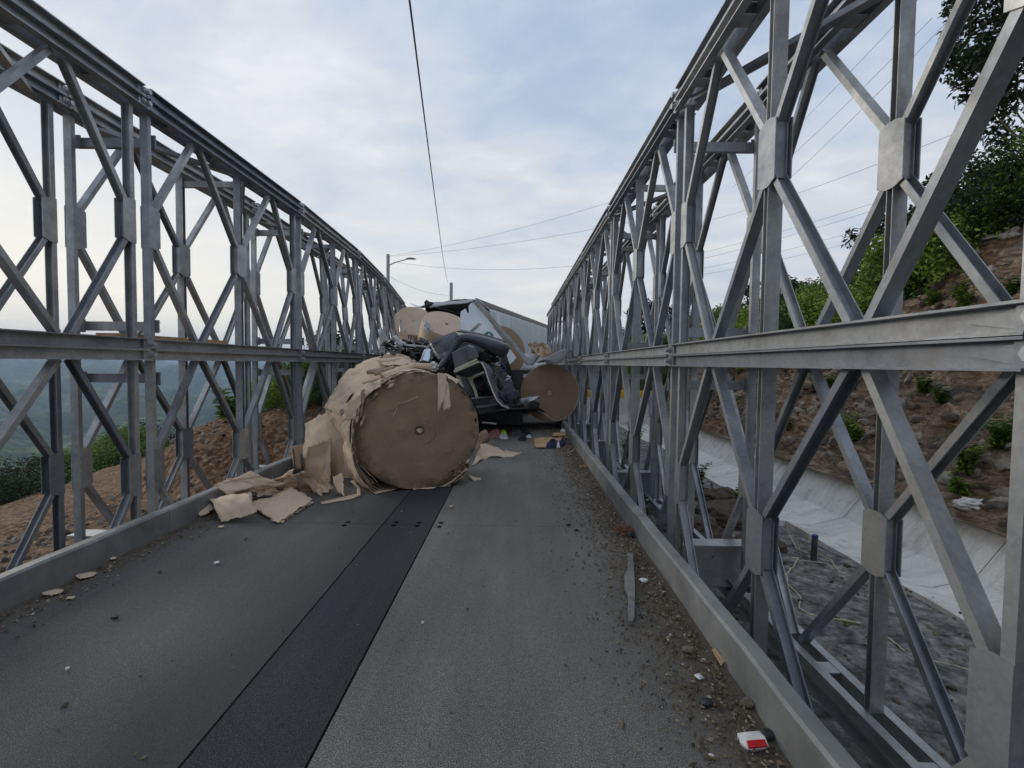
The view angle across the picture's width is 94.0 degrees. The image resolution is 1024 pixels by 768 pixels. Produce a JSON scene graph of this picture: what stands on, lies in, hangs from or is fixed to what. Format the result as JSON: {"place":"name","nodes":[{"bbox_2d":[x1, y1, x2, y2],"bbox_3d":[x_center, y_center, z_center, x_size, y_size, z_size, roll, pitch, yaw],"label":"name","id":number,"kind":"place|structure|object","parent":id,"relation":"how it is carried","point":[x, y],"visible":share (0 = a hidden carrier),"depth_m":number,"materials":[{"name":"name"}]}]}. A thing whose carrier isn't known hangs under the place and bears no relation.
{"place":"outdoors","nodes":[
{"label":"outdoors","id":0,"kind":"place"},
{"bbox_2d":[0,359,555,498],"bbox_3d":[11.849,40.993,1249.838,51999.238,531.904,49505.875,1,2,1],"label":"hills","id":1,"kind":"structure","parent":0,"point":[17,376],"depth_m":2368.34,"materials":[{"name":"plant"}]},
{"bbox_2d":[0,295,975,767],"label":"ground","id":2,"kind":"structure","parent":0,"point":[914,711],"depth_m":4.96,"materials":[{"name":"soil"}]},
{"bbox_2d":[0,456,40,505],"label":"bush","id":3,"kind":"object","parent":2,"relation":"on","point":[12,490],"visible":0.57,"depth_m":22.23,"materials":[{"name":"green plant"}]},
{"bbox_2d":[0,453,71,502],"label":"bush","id":4,"kind":"object","parent":2,"relation":"on","point":[33,464],"visible":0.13,"depth_m":25.57,"materials":[{"name":"green plant"}]},
{"bbox_2d":[63,442,142,480],"bbox_3d":[-30.199,6.213,34.830,5.835,4.066,5.726,0,0,-33],"label":"bush","id":5,"kind":"object","parent":2,"relation":"on","point":[106,458],"visible":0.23,"depth_m":34.75,"materials":[{"name":"green plant"}]},
{"bbox_2d":[93,422,169,464],"bbox_3d":[-30.521,5.135,38.792,5.691,4.042,5.799,7,10,1],"label":"bush","id":6,"kind":"object","parent":2,"relation":"on","point":[106,439],"visible":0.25,"depth_m":37.79,"materials":[{"name":"green plant"}]},
{"bbox_2d":[98,418,174,456],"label":"bush","id":7,"kind":"object","parent":2,"relation":"on","point":[170,436],"visible":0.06,"depth_m":42.32,"materials":[{"name":"green plant"}]},
{"bbox_2d":[0,0,422,573],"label":"bridge truss","id":8,"kind":"object","parent":2,"relation":"on","point":[42,32],"visible":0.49,"depth_m":4.49,"materials":[{"name":"metal"}]},
{"bbox_2d":[96,333,226,343],"bbox_3d":[-3.533,-0.464,4.941,0.200,0.035,1.440,1,2,5],"label":"plank","id":9,"kind":"object","parent":8,"relation":"on","point":[163,338],"visible":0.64,"depth_m":4.74,"materials":[{"name":"brown wood"}]},
{"bbox_2d":[378,328,387,352],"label":"plastic sheet","id":10,"kind":"object","parent":8,"relation":"attached to","point":[382,336],"visible":0.81,"depth_m":12.18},
{"bbox_2d":[66,529,740,586],"bbox_3d":[-0.950,1.689,4.636,6.640,0.400,0.180,1,2,1],"label":"transom","id":11,"kind":"object","parent":8,"relation":"attached to","point":[718,562],"visible":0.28,"depth_m":4.60,"materials":[{"name":"metal"}]},
{"bbox_2d":[394,307,427,339],"bbox_3d":[-3.417,-1.756,16.415,1.324,1.328,1.212,0,-37,-16],"label":"paper roll","id":12,"kind":"object","parent":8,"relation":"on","point":[410,318],"visible":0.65,"depth_m":15.92,"materials":[{"name":"paper"}]},
{"bbox_2d":[259,465,662,497],"bbox_3d":[-0.918,1.561,7.681,6.640,0.400,0.180,1,2,1],"label":"transom","id":13,"kind":"object","parent":8,"relation":"attached to","point":[645,477],"visible":0.17,"depth_m":7.64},
{"bbox_2d":[210,387,235,419],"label":"weed","id":14,"kind":"object","parent":2,"relation":"on","point":[231,404],"visible":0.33,"depth_m":14.59,"materials":[{"name":"green plant"}]},
{"bbox_2d":[251,380,290,411],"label":"bush","id":15,"kind":"object","parent":2,"relation":"on","point":[270,398],"visible":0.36,"depth_m":15.60,"materials":[{"name":"green plant"}]},
{"bbox_2d":[272,362,323,395],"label":"bush","id":16,"kind":"object","parent":2,"relation":"on","point":[287,368],"visible":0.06,"depth_m":15.87,"materials":[{"name":"green plant"}]},
{"bbox_2d":[310,372,341,407],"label":"bush","id":17,"kind":"object","parent":2,"relation":"on","point":[319,397],"visible":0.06,"depth_m":14.91,"materials":[{"name":"green plant"}]},
{"bbox_2d":[0,413,792,767],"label":"bridge deck","id":18,"kind":"structure","parent":2,"relation":"on","point":[274,617],"depth_m":2.50,"materials":[{"name":"asphalt"}]},
{"bbox_2d":[0,452,302,612],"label":"kerb","id":19,"kind":"structure","parent":18,"relation":"on","point":[22,583],"depth_m":3.47,"materials":[{"name":"metal"}]},
{"bbox_2d":[214,471,284,494],"bbox_3d":[-2.703,1.034,4.943,0.649,0.244,0.177,0,3,-24],"label":"paper sheet","id":20,"kind":"object","parent":19,"relation":"on","point":[250,481],"visible":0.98,"depth_m":4.92,"materials":[{"name":"paper"}]},
{"bbox_2d":[0,468,303,643],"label":"leaf litter","id":21,"kind":"object","parent":18,"relation":"on","point":[43,607],"visible":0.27,"depth_m":3.38,"materials":[{"name":"plant"}]},
{"bbox_2d":[210,493,256,521],"bbox_3d":[-2.714,1.151,4.620,0.324,0.216,0.832,-1,3,-38],"label":"paper sheet","id":22,"kind":"object","parent":18,"relation":"on","point":[229,507],"visible":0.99,"depth_m":4.45,"materials":[{"name":"paper"}]},
{"bbox_2d":[252,487,312,522],"bbox_3d":[-2.240,1.187,4.780,0.718,0.130,0.531,3,3,41],"label":"paper sheet","id":23,"kind":"object","parent":18,"relation":"on","point":[280,506],"visible":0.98,"depth_m":4.78,"materials":[{"name":"paper"}]},
{"bbox_2d":[256,487,277,496],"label":"paper sheet","id":24,"kind":"object","parent":23,"relation":"on","point":[269,491],"visible":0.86,"depth_m":5.00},
{"bbox_2d":[291,445,301,471],"bbox_3d":[-2.895,0.998,6.403,0.113,0.348,0.262,-1,3,-36],"label":"paper curl","id":25,"kind":"object","parent":18,"relation":"on","point":[296,459],"visible":0.99,"depth_m":6.38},
{"bbox_2d":[296,482,313,493],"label":"paper sheet","id":26,"kind":"object","parent":18,"relation":"on","point":[303,487],"visible":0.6,"depth_m":5.29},
{"bbox_2d":[272,474,301,488],"bbox_3d":[-2.451,1.071,5.205,0.266,0.238,0.269,1,2,1],"label":"paper sheet","id":27,"kind":"object","parent":26,"relation":"on","point":[289,480],"visible":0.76,"depth_m":5.17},
{"bbox_2d":[291,471,319,492],"bbox_3d":[-2.219,1.060,5.225,0.090,0.356,0.777,0,2,-4],"label":"paper sheet","id":28,"kind":"object","parent":18,"relation":"on","point":[311,480],"visible":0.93,"depth_m":5.25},
{"bbox_2d":[316,477,332,495],"bbox_3d":[-2.204,1.153,5.441,0.278,0.193,0.194,2,3,27],"label":"paper sheet","id":29,"kind":"object","parent":18,"relation":"on","point":[324,485],"visible":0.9,"depth_m":5.42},
{"bbox_2d":[333,473,344,495],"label":"paper sheet","id":30,"kind":"object","parent":18,"relation":"on","point":[338,480],"visible":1,"depth_m":5.42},
{"bbox_2d":[320,480,360,503],"bbox_3d":[-1.834,1.195,5.275,0.277,0.105,0.635,1,2,14],"label":"paper strip","id":31,"kind":"object","parent":18,"relation":"on","point":[354,483],"visible":1,"depth_m":5.21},
{"bbox_2d":[301,353,478,493],"bbox_3d":[-1.626,0.463,6.167,2.046,1.756,2.257,0,1,-23],"label":"paper roll","id":32,"kind":"object","parent":18,"relation":"on","point":[389,422],"visible":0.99,"depth_m":5.65,"materials":[{"name":"brown paper"}]},
{"bbox_2d":[56,423,734,767],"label":"leaf litter","id":33,"kind":"object","parent":18,"relation":"on","point":[144,756],"visible":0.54,"depth_m":2.42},
{"bbox_2d":[423,368,526,424],"bbox_3d":[-0.963,0.215,14.032,3.000,1.347,7.600,1,2,1],"label":"truck chassis","id":34,"kind":"object","parent":18,"relation":"on","point":[508,418],"visible":0.06,"depth_m":11.24,"materials":[{"name":"metal"}]},
{"bbox_2d":[404,340,429,348],"bbox_3d":[-2.248,-0.940,11.634,0.940,0.310,0.870,1,3,16],"label":"debris","id":35,"kind":"object","parent":34,"relation":"on","point":[416,344],"visible":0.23,"depth_m":11.32,"materials":[{"name":"black plastic"}]},
{"bbox_2d":[381,339,409,350],"bbox_3d":[-2.840,-0.961,11.770,0.759,0.293,0.797,0,2,-9],"label":"debris","id":36,"kind":"object","parent":35,"relation":"on","point":[387,346],"visible":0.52,"depth_m":11.54,"materials":[{"name":"black plastic"}]},
{"bbox_2d":[417,311,465,368],"bbox_3d":[-2.020,-1.284,13.848,1.408,1.428,1.406,-1,39,-30],"label":"paper roll","id":37,"kind":"object","parent":34,"relation":"on","point":[435,325],"visible":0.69,"depth_m":13.41,"materials":[{"name":"paper"}]},
{"bbox_2d":[444,342,544,414],"bbox_3d":[-0.350,-0.100,10.306,2.199,1.695,2.414,1,2,1],"label":"cab shell","id":38,"kind":"object","parent":34,"relation":"on","point":[484,401],"visible":0.5,"depth_m":9.86,"materials":[{"name":"black metal"}]},
{"bbox_2d":[421,346,439,363],"bbox_3d":[-1.624,-0.598,10.195,0.648,0.470,0.667,1,2,1],"label":"debris","id":39,"kind":"object","parent":38,"relation":"on","point":[435,358],"visible":0.07,"depth_m":10.05,"materials":[{"name":"black plastic"}]},
{"bbox_2d":[419,349,433,362],"bbox_3d":[-1.740,-0.529,9.805,0.249,0.396,0.388,1,3,15],"label":"can","id":40,"kind":"object","parent":39,"relation":"on","point":[427,356],"visible":0.64,"depth_m":9.70,"materials":[{"name":"silver metal"}]},
{"bbox_2d":[452,345,481,376],"bbox_3d":[-0.862,-0.446,9.242,0.554,0.658,0.586,1,2,1],"label":"storage box","id":41,"kind":"object","parent":38,"relation":"on","point":[464,357],"visible":0.98,"depth_m":9.08,"materials":[{"name":"grey plastic"}]},
{"bbox_2d":[430,330,509,368],"bbox_3d":[-0.830,-0.726,9.846,1.650,0.824,0.630,0,3,-19],"label":"bumper","id":42,"kind":"object","parent":38,"relation":"on","point":[444,347],"visible":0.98,"depth_m":9.67,"materials":[{"name":"black plastic"}]},
{"bbox_2d":[456,371,483,396],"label":"interior trim","id":43,"kind":"structure","parent":38,"relation":"attached to","point":[464,382],"depth_m":9.53,"materials":[{"name":"grey plastic"}]},
{"bbox_2d":[477,361,509,407],"bbox_3d":[-0.348,0.014,9.168,0.623,0.886,0.450,1,2,1],"label":"door shell","id":44,"kind":"object","parent":38,"relation":"attached to","point":[488,369],"depth_m":9.04,"materials":[{"name":"grey plastic"}]},
{"bbox_2d":[493,366,519,397],"bbox_3d":[-0.165,-0.047,9.366,0.691,0.623,0.275,3,3,40],"label":"seat belt","id":45,"kind":"object","parent":38,"relation":"attached to","point":[503,377],"visible":0.87,"depth_m":9.41,"materials":[{"name":"fabric"}]},
{"bbox_2d":[496,386,519,406],"bbox_3d":[-0.072,0.247,9.322,0.483,0.424,0.477,1,2,1],"label":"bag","id":46,"kind":"object","parent":38,"relation":"on","point":[509,397],"visible":0.84,"depth_m":9.18,"materials":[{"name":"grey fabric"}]},
{"bbox_2d":[460,299,530,365],"bbox_3d":[-0.415,-1.185,11.415,1.884,1.796,0.359,2,3,27],"label":"nose panel","id":47,"kind":"object","parent":34,"relation":"on","point":[474,319],"visible":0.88,"depth_m":11.57,"materials":[{"name":"white paint"}]},
{"bbox_2d":[493,326,524,368],"bbox_3d":[-0.522,-0.765,12.720,1.360,1.366,1.212,0,-4,-24],"label":"paper roll","id":48,"kind":"object","parent":34,"relation":"on","point":[518,362],"visible":0.12,"depth_m":12.34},
{"bbox_2d":[472,443,520,464],"bbox_3d":[-0.448,1.103,7.523,0.670,0.211,1.264,2,3,30],"label":"paper sheet","id":49,"kind":"object","parent":18,"relation":"on","point":[485,451],"visible":1,"depth_m":7.72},
{"bbox_2d":[475,430,489,448],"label":"paper sheet","id":50,"kind":"object","parent":49,"relation":"on","point":[483,437],"visible":0.82,"depth_m":8.18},
{"bbox_2d":[533,437,561,442],"bbox_3d":[0.717,1.091,9.310,0.590,0.018,0.800,1,2,1],"label":"plywood","id":51,"kind":"object","parent":18,"relation":"on","point":[542,440],"visible":0.89,"depth_m":9.30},
{"bbox_2d":[521,364,578,421],"bbox_3d":[0.890,0.186,11.628,1.336,1.334,1.362,1,1,2],"label":"paper roll","id":52,"kind":"object","parent":18,"relation":"on","point":[554,387],"visible":0.93,"depth_m":10.95,"materials":[{"name":"paper"}]},
{"bbox_2d":[523,353,539,364],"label":"metal sheet","id":53,"kind":"object","parent":52,"relation":"on","point":[532,358],"visible":0.81,"depth_m":11.33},
{"bbox_2d":[538,349,571,362],"bbox_3d":[1.032,-0.641,10.788,0.668,0.331,0.729,-1,3,-38],"label":"metal sheet","id":54,"kind":"object","parent":52,"relation":"on","point":[559,356],"visible":1,"depth_m":10.72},
{"bbox_2d":[546,438,566,448],"bbox_3d":[0.813,1.068,8.809,0.375,0.121,0.844,1,3,15],"label":"cloth","id":55,"kind":"object","parent":18,"relation":"on","point":[552,443],"visible":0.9,"depth_m":8.70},
{"bbox_2d":[613,523,634,535],"bbox_3d":[0.999,1.293,4.237,0.205,0.090,0.144,1,2,1],"label":"rag","id":56,"kind":"object","parent":18,"relation":"on","point":[622,529],"visible":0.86,"depth_m":4.21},
{"bbox_2d":[625,552,634,624],"bbox_3d":[0.791,1.339,3.211,0.067,0.028,1.018,1,2,13],"label":"metal bar","id":57,"kind":"object","parent":18,"relation":"on","point":[629,584],"visible":1,"depth_m":3.10,"materials":[{"name":"metal"}]},
{"bbox_2d":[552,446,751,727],"bbox_3d":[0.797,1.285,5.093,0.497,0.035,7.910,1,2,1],"label":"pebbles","id":58,"kind":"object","parent":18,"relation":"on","point":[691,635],"visible":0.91,"depth_m":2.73,"materials":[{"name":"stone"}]},
{"bbox_2d":[525,421,784,767],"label":"leaf litter","id":59,"kind":"object","parent":18,"relation":"on","point":[726,706],"visible":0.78,"depth_m":2.67,"materials":[{"name":"plant"}]},
{"bbox_2d":[699,697,713,707],"bbox_3d":[0.856,1.401,2.102,0.064,0.030,0.050,1,2,1],"label":"scrap","id":60,"kind":"object","parent":18,"relation":"on","point":[706,702],"visible":1,"depth_m":2.09,"materials":[{"name":"stone"}]},
{"bbox_2d":[557,419,860,767],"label":"kerb","id":61,"kind":"structure","parent":18,"relation":"on","point":[804,737],"depth_m":2.27,"materials":[{"name":"metal"}]},
{"bbox_2d":[739,697,754,708],"bbox_3d":[1.040,1.402,2.098,0.066,0.033,0.053,-1,3,-26],"label":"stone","id":62,"kind":"object","parent":18,"relation":"on","point":[747,702],"visible":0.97,"depth_m":2.09,"materials":[{"name":"stone"}]},
{"bbox_2d":[737,731,768,751],"bbox_3d":[0.954,1.407,1.877,0.107,0.040,0.082,1,2,1],"label":"pack","id":63,"kind":"object","parent":18,"relation":"on","point":[752,740],"visible":1,"depth_m":1.87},
{"bbox_2d":[759,728,773,739],"bbox_3d":[1.021,1.409,1.924,0.064,0.033,0.053,1,2,1],"label":"scrap","id":64,"kind":"object","parent":18,"relation":"on","point":[768,733],"visible":0.76,"depth_m":1.91,"materials":[{"name":"plastic"}]},
{"bbox_2d":[386,254,415,332],"bbox_3d":[-7.840,-4.481,33.658,2.287,9.321,0.330,1,2,14],"label":"street light","id":65,"kind":"object","parent":2,"relation":"on","point":[388,264],"visible":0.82,"depth_m":33.67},
{"bbox_2d":[449,283,452,299],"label":"utility pole","id":66,"kind":"object","parent":2,"relation":"on","point":[451,292],"visible":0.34,"depth_m":43.63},
{"bbox_2d":[408,0,447,281],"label":"cable","id":67,"kind":"object","parent":66,"relation":"attached to","point":[423,105],"visible":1,"depth_m":6.04,"materials":[{"name":"metal"}]},
{"bbox_2d":[587,390,669,424],"bbox_3d":[4.884,0.987,19.509,3.800,1.420,0.380,1,2,1],"label":"road barrier","id":68,"kind":"object","parent":2,"relation":"on","point":[623,417],"depth_m":19.37,"materials":[{"name":"concrete"}]},
{"bbox_2d":[627,366,667,390],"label":"bush","id":69,"kind":"object","parent":2,"relation":"on","point":[664,374],"visible":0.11,"depth_m":21.59,"materials":[{"name":"green plant"}]},
{"bbox_2d":[624,298,671,334],"bbox_3d":[10.066,-3.806,33.708,3.765,4.454,4.535,2,3,33],"label":"tree","id":70,"kind":"object","parent":2,"relation":"on","point":[650,302],"visible":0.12,"depth_m":33.03,"materials":[{"name":"green plant"}]},
{"bbox_2d":[663,513,723,538],"bbox_3d":[2.734,2.160,7.091,1.027,0.524,0.802,1,2,1],"label":"boulder","id":71,"kind":"object","parent":2,"relation":"on","point":[717,531],"visible":0.25,"depth_m":6.88,"materials":[{"name":"stone"}]},
{"bbox_2d":[695,486,736,502],"bbox_3d":[3.775,2.084,8.645,0.939,0.439,0.674,1,2,1],"label":"boulder","id":72,"kind":"object","parent":2,"relation":"on","point":[723,493],"visible":0.38,"depth_m":8.55,"materials":[{"name":"stone"}]},
{"bbox_2d":[694,499,741,530],"bbox_3d":[3.349,2.147,7.591,1.208,0.638,0.882,1,2,14],"label":"boulder","id":73,"kind":"object","parent":2,"relation":"on","point":[719,511],"visible":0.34,"depth_m":7.31,"materials":[{"name":"stone"}]},
{"bbox_2d":[734,535,787,552],"bbox_3d":[3.349,2.182,6.479,0.657,0.325,0.510,1,2,1],"label":"boulder","id":74,"kind":"object","parent":2,"relation":"on","point":[782,547],"visible":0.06,"depth_m":6.31,"materials":[{"name":"stone"}]},
{"bbox_2d":[546,0,1023,767],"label":"bridge truss","id":75,"kind":"object","parent":2,"relation":"on","point":[884,340],"visible":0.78,"depth_m":2.78,"materials":[{"name":"metal"}]},
{"bbox_2d":[587,440,621,458],"bbox_3d":[-0.886,1.433,10.727,6.640,0.400,0.180,1,2,1],"label":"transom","id":76,"kind":"object","parent":75,"relation":"attached to","point":[601,444],"visible":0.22,"depth_m":10.69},
{"bbox_2d":[619,415,1006,627],"bbox_3d":[5.088,1.667,14.150,1.728,0.981,27.841,1,2,1],"label":"drain channel","id":77,"kind":"object","parent":2,"relation":"on","point":[827,509],"visible":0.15,"depth_m":6.79,"materials":[{"name":"concrete"}]},
{"bbox_2d":[786,557,841,619],"bbox_3d":[3.221,2.215,5.335,0.325,0.055,1.637,1,3,19],"label":"twine","id":78,"kind":"object","parent":2,"relation":"on","point":[796,558],"visible":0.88,"depth_m":5.11,"materials":[{"name":"fabric"}]},
{"bbox_2d":[810,534,818,560],"bbox_3d":[3.833,2.095,6.054,0.082,0.367,0.074,1,2,1],"label":"stake","id":79,"kind":"object","parent":2,"relation":"on","point":[814,548],"visible":0.83,"depth_m":6.03,"materials":[{"name":"metal"}]},
{"bbox_2d":[621,220,1023,537],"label":"rock bank","id":80,"kind":"object","parent":2,"relation":"on","point":[933,427],"visible":0.16,"depth_m":8.12,"materials":[{"name":"stone"}]},
{"bbox_2d":[736,308,783,327],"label":"bush","id":81,"kind":"object","parent":80,"relation":"on","point":[742,317],"visible":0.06,"depth_m":17.12,"materials":[{"name":"green plant"}]},
{"bbox_2d":[740,274,802,308],"bbox_3d":[12.676,-3.819,23.605,2.912,3.876,2.948,1,2,1],"label":"tree","id":82,"kind":"object","parent":80,"relation":"on","point":[794,283],"visible":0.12,"depth_m":23.26,"materials":[{"name":"green plant"}]},
{"bbox_2d":[778,302,838,329],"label":"bush","id":83,"kind":"object","parent":80,"relation":"on","point":[787,323],"visible":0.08,"depth_m":13.13,"materials":[{"name":"green plant"}]},
{"bbox_2d":[784,284,868,326],"bbox_3d":[8.549,-1.808,12.761,2.106,1.682,2.178,0,3,-22],"label":"bush","id":84,"kind":"object","parent":80,"relation":"on","point":[813,294],"visible":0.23,"depth_m":12.71,"materials":[{"name":"green plant"}]},
{"bbox_2d":[794,277,858,302],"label":"bush","id":85,"kind":"object","parent":80,"relation":"on","point":[811,285],"visible":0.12,"depth_m":14.27,"materials":[{"name":"green plant"}]},
{"bbox_2d":[840,410,862,440],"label":"weed","id":86,"kind":"object","parent":80,"relation":"on","point":[850,428],"visible":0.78,"depth_m":8.54,"materials":[{"name":"green plant"}]},
{"bbox_2d":[804,285,904,323],"bbox_3d":[8.810,-1.744,12.255,2.276,1.557,2.474,-6,14,-33],"label":"bush","id":87,"kind":"object","parent":80,"relation":"on","point":[836,318],"visible":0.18,"depth_m":11.73,"materials":[{"name":"green plant"}]},
{"bbox_2d":[706,213,1023,508],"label":"rubble","id":88,"kind":"object","parent":80,"relation":"on","point":[1001,501],"visible":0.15,"depth_m":8.93,"materials":[{"name":"stone"}]},
{"bbox_2d":[848,247,949,310],"bbox_3d":[9.777,-2.397,12.151,2.829,2.009,2.883,0,-3,-26],"label":"bush","id":89,"kind":"object","parent":80,"relation":"on","point":[875,282],"visible":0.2,"depth_m":11.65,"materials":[{"name":"green plant"}]},
{"bbox_2d":[855,221,984,295],"bbox_3d":[9.783,-2.971,11.392,2.390,1.910,2.497,0,2,-12],"label":"bush","id":90,"kind":"object","parent":80,"relation":"on","point":[869,262],"visible":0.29,"depth_m":11.43,"materials":[{"name":"green plant"}]},
{"bbox_2d":[913,375,936,393],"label":"weed","id":91,"kind":"object","parent":80,"relation":"on","point":[926,387],"visible":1,"depth_m":8.04,"materials":[{"name":"green plant"}]},
{"bbox_2d":[922,286,949,305],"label":"weed","id":92,"kind":"object","parent":80,"relation":"on","point":[931,300],"visible":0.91,"depth_m":10.26,"materials":[{"name":"green plant"}]},
{"bbox_2d":[930,385,950,403],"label":"weed","id":93,"kind":"object","parent":80,"relation":"on","point":[938,399],"visible":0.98,"depth_m":7.74,"materials":[{"name":"green plant"}]},
{"bbox_2d":[868,200,1017,292],"bbox_3d":[9.952,-3.061,11.039,2.560,2.042,2.669,1,2,7],"label":"bush","id":94,"kind":"object","parent":80,"relation":"on","point":[943,259],"visible":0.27,"depth_m":10.36,"materials":[{"name":"green plant"}]},
{"bbox_2d":[945,471,977,496],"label":"weed","id":95,"kind":"object","parent":80,"relation":"on","point":[960,488],"visible":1,"depth_m":6.13,"materials":[{"name":"green plant"}]},
{"bbox_2d":[907,136,1023,243],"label":"bush","id":96,"kind":"object","parent":80,"relation":"on","point":[956,199],"visible":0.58,"depth_m":10.04,"materials":[{"name":"green plant"}]},
{"bbox_2d":[953,286,978,307],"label":"weed","id":97,"kind":"object","parent":80,"relation":"on","point":[963,301],"visible":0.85,"depth_m":9.29,"materials":[{"name":"green plant"}]},
{"bbox_2d":[952,496,984,510],"bbox_3d":[5.745,1.502,5.952,0.392,0.173,0.384,2,3,33],"label":"plastic bag","id":98,"kind":"object","parent":80,"relation":"on","point":[965,503],"visible":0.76,"depth_m":5.90,"materials":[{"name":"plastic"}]},
{"bbox_2d":[941,433,996,474],"bbox_3d":[5.992,0.932,6.292,0.415,0.584,0.520,0,3,-24],"label":"weed","id":99,"kind":"object","parent":80,"relation":"on","point":[965,465],"visible":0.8,"depth_m":6.27,"materials":[{"name":"green plant"}]},
{"bbox_2d":[959,141,1023,214],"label":"bush","id":100,"kind":"object","parent":80,"relation":"on","point":[999,180],"visible":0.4,"depth_m":10.30,"materials":[{"name":"green plant"}]},
{"bbox_2d":[984,412,1012,449],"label":"weed","id":101,"kind":"object","parent":80,"relation":"on","point":[1003,434],"visible":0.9,"depth_m":6.19,"materials":[{"name":"green plant"}]},
{"bbox_2d":[978,188,1023,235],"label":"bush","id":102,"kind":"object","parent":80,"relation":"on","point":[1021,203],"visible":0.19,"depth_m":10.22,"materials":[{"name":"green plant"}]},
{"bbox_2d":[1000,275,1020,294],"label":"weed","id":103,"kind":"object","parent":80,"relation":"on","point":[1012,288],"visible":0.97,"depth_m":8.34,"materials":[{"name":"green plant"}]},
{"bbox_2d":[999,125,1023,191],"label":"bush","id":104,"kind":"object","parent":80,"relation":"on","point":[1019,147],"visible":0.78,"depth_m":9.95,"materials":[{"name":"green plant"}]},
{"bbox_2d":[841,210,913,290],"bbox_3d":[13.201,-3.953,16.991,2.372,4.292,2.843,1,2,1],"label":"tree","id":105,"kind":"object","parent":2,"relation":"on","point":[880,227],"visible":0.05,"depth_m":17.14,"materials":[{"name":"green plant"}]},
{"bbox_2d":[875,162,1009,250],"bbox_3d":[16.187,-5.246,17.772,4.363,5.578,4.351,1,3,18],"label":"tree","id":106,"kind":"object","parent":2,"relation":"on","point":[924,183],"depth_m":17.16,"materials":[{"name":"green plant"}]},
{"bbox_2d":[935,0,1023,157],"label":"tree","id":107,"kind":"object","parent":2,"relation":"on","point":[971,60],"visible":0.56,"depth_m":12.25,"materials":[{"name":"green plant"}]},
{"bbox_2d":[0,0,1023,361],"label":"sky","id":108,"kind":"structure","parent":0,"point":[536,111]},
{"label":"road","id":109,"kind":"structure","parent":0,"visible":0},
{"bbox_2d":[410,298,547,373],"bbox_3d":[-0.780,-1.494,23.922,3.200,3.936,13.317,1,3,15],"label":"semi trailer","id":110,"kind":"object","parent":109,"relation":"on","point":[527,330],"visible":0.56,"depth_m":22.36,"materials":[{"name":"metal"}]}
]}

